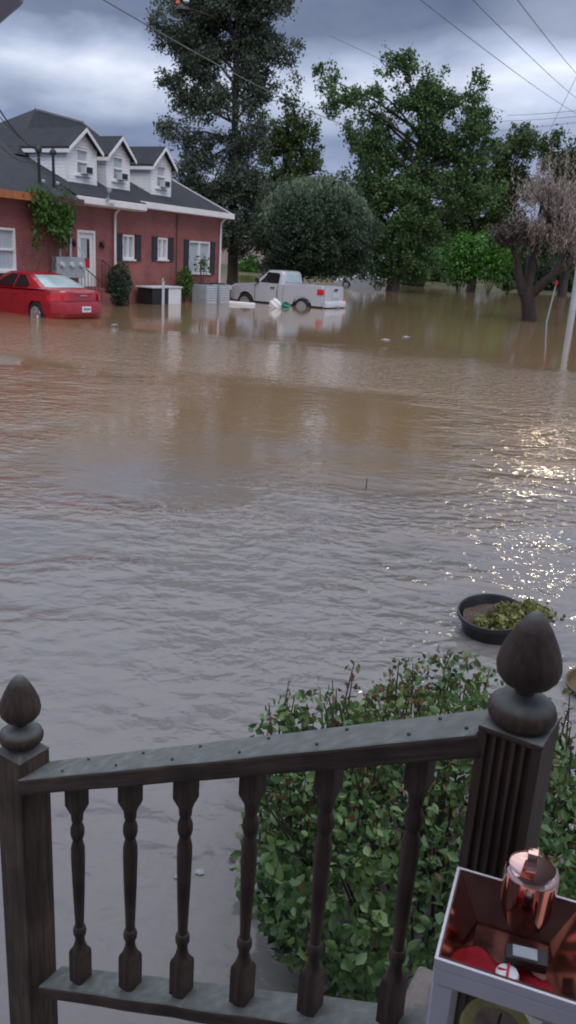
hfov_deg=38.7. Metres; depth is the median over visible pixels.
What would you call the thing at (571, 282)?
bank shrub
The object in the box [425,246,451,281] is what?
bank shrub
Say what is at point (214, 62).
overhead wire
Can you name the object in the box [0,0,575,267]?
sky
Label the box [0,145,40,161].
overhead wire
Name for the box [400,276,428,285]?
bank shrub
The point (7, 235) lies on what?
window frame
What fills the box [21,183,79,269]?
climbing ivy
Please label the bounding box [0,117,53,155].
overhead wire
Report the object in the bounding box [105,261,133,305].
evergreen shrub
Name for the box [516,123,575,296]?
tree
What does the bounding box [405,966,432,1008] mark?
porch slab
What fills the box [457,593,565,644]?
planter
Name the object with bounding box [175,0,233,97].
street lamp
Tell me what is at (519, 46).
overhead wire
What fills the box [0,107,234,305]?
brick house
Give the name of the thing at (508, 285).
bank shrub
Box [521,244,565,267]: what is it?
distant tree
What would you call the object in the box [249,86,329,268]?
dark tree
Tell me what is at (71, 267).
meter cabinet
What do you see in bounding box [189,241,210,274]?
window frame
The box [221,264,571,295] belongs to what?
ground
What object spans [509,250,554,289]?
bank shrub
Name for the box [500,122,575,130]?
overhead wire
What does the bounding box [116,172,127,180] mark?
window air conditioner
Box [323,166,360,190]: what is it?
distant tree
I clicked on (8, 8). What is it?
porch eave
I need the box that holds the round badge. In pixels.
[496,963,518,979]
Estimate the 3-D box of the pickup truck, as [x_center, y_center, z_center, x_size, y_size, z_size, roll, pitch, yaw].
[-0.035,-9.901,36.993,5.245,1.868,2.260,13,20,29]
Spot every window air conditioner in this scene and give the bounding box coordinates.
[80,166,92,174]
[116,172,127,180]
[160,180,169,187]
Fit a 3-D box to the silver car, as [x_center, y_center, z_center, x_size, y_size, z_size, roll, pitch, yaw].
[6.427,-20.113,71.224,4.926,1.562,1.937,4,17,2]
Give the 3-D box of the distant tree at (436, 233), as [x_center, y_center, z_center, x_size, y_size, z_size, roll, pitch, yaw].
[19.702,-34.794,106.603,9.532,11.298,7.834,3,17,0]
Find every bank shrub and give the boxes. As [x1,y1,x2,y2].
[238,255,259,272]
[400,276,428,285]
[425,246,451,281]
[433,230,488,290]
[465,230,522,292]
[496,245,527,293]
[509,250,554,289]
[534,255,575,290]
[554,268,574,291]
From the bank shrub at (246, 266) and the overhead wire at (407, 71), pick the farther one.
the bank shrub at (246, 266)
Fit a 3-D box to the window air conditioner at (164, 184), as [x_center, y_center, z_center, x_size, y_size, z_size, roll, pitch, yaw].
[-4.876,-12.999,32.554,0.248,0.260,0.400,12,19,25]
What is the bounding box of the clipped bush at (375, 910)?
[230,645,575,1002]
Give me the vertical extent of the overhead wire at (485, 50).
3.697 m
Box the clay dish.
[565,668,575,695]
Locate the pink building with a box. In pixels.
[221,239,264,265]
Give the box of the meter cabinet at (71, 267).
[52,229,85,277]
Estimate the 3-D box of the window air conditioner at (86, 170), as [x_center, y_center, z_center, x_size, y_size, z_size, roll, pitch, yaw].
[-6.994,-11.881,28.556,0.248,0.260,0.400,12,19,25]
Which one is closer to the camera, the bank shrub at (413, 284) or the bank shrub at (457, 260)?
the bank shrub at (457, 260)
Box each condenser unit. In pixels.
[192,283,216,302]
[211,283,229,301]
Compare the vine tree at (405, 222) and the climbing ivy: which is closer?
the climbing ivy
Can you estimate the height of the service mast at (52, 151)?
1.400 m
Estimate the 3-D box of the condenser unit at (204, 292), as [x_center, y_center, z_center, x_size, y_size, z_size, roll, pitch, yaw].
[-3.515,-9.102,34.619,0.732,1.080,0.840,12,19,25]
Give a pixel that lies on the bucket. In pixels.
(285, 304)
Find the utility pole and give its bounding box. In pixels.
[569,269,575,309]
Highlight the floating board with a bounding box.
[229,301,254,305]
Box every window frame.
[0,227,16,272]
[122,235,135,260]
[156,238,168,260]
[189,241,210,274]
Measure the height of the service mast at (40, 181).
1.400 m
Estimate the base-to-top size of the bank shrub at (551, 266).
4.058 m
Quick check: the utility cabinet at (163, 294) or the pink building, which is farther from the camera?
the pink building
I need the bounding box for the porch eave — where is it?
[0,0,22,22]
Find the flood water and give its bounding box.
[0,273,575,1023]
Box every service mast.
[35,145,44,183]
[49,148,59,187]
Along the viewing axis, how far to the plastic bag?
33.47 m
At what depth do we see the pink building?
99.39 m
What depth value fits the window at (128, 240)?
30.64 m
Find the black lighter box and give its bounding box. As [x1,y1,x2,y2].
[504,943,547,974]
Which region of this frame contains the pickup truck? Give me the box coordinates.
[230,270,345,307]
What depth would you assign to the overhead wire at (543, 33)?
20.04 m
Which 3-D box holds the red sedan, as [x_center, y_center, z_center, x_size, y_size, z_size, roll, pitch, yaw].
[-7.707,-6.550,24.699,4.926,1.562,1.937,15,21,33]
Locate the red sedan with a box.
[0,270,101,318]
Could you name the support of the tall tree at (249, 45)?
in the flood water
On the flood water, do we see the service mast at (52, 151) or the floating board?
the floating board
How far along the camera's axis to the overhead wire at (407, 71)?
34.03 m
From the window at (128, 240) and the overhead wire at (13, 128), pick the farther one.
the window at (128, 240)
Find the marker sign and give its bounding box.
[546,280,557,321]
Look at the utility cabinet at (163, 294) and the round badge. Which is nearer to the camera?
the round badge
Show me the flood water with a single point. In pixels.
(206, 535)
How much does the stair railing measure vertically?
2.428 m
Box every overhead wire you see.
[0,110,39,150]
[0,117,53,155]
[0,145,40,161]
[103,0,364,132]
[329,35,504,111]
[421,0,574,112]
[473,0,575,97]
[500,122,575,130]
[516,116,575,120]
[517,0,575,72]
[544,78,575,140]
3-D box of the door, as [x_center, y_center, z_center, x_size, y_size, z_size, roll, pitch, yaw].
[-7.090,-8.816,28.728,0.090,1.785,0.730,12,19,25]
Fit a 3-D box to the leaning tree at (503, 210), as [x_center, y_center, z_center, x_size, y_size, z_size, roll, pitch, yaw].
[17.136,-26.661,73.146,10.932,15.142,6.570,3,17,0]
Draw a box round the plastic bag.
[269,298,281,307]
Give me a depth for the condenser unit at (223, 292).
35.19 m
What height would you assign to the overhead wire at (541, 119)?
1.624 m
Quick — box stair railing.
[0,611,562,1023]
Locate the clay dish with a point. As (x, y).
(570, 678)
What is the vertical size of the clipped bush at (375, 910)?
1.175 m
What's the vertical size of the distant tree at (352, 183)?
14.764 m
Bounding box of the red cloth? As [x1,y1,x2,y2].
[463,946,552,991]
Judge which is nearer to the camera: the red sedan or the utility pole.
the red sedan
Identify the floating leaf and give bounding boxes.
[195,869,203,874]
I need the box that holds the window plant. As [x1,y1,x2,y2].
[193,255,210,282]
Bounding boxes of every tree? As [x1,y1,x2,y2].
[143,0,305,291]
[175,267,194,302]
[246,173,384,284]
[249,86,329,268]
[311,40,516,291]
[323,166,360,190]
[348,175,378,257]
[414,199,469,271]
[433,121,543,290]
[485,145,575,321]
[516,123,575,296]
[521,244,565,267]
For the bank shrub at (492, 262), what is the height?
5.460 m
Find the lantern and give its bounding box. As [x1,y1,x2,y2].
[427,844,575,1023]
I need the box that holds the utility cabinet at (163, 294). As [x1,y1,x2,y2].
[135,278,182,304]
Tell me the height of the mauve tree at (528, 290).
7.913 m
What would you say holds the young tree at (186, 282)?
in the flood water
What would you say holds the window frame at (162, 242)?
in the brick house
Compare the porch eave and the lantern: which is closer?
the porch eave
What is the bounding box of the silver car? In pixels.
[334,272,387,286]
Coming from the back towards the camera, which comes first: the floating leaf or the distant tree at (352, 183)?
the distant tree at (352, 183)
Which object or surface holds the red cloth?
in the lantern
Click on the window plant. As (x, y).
(202, 262)
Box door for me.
[79,233,92,285]
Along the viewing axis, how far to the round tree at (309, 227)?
39.50 m
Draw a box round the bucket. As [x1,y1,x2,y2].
[282,301,289,306]
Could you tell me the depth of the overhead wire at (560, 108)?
53.07 m
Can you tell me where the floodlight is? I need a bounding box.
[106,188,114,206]
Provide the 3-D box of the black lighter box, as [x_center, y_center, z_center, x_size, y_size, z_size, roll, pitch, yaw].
[0.282,0.529,0.975,0.048,0.016,0.022,8,18,13]

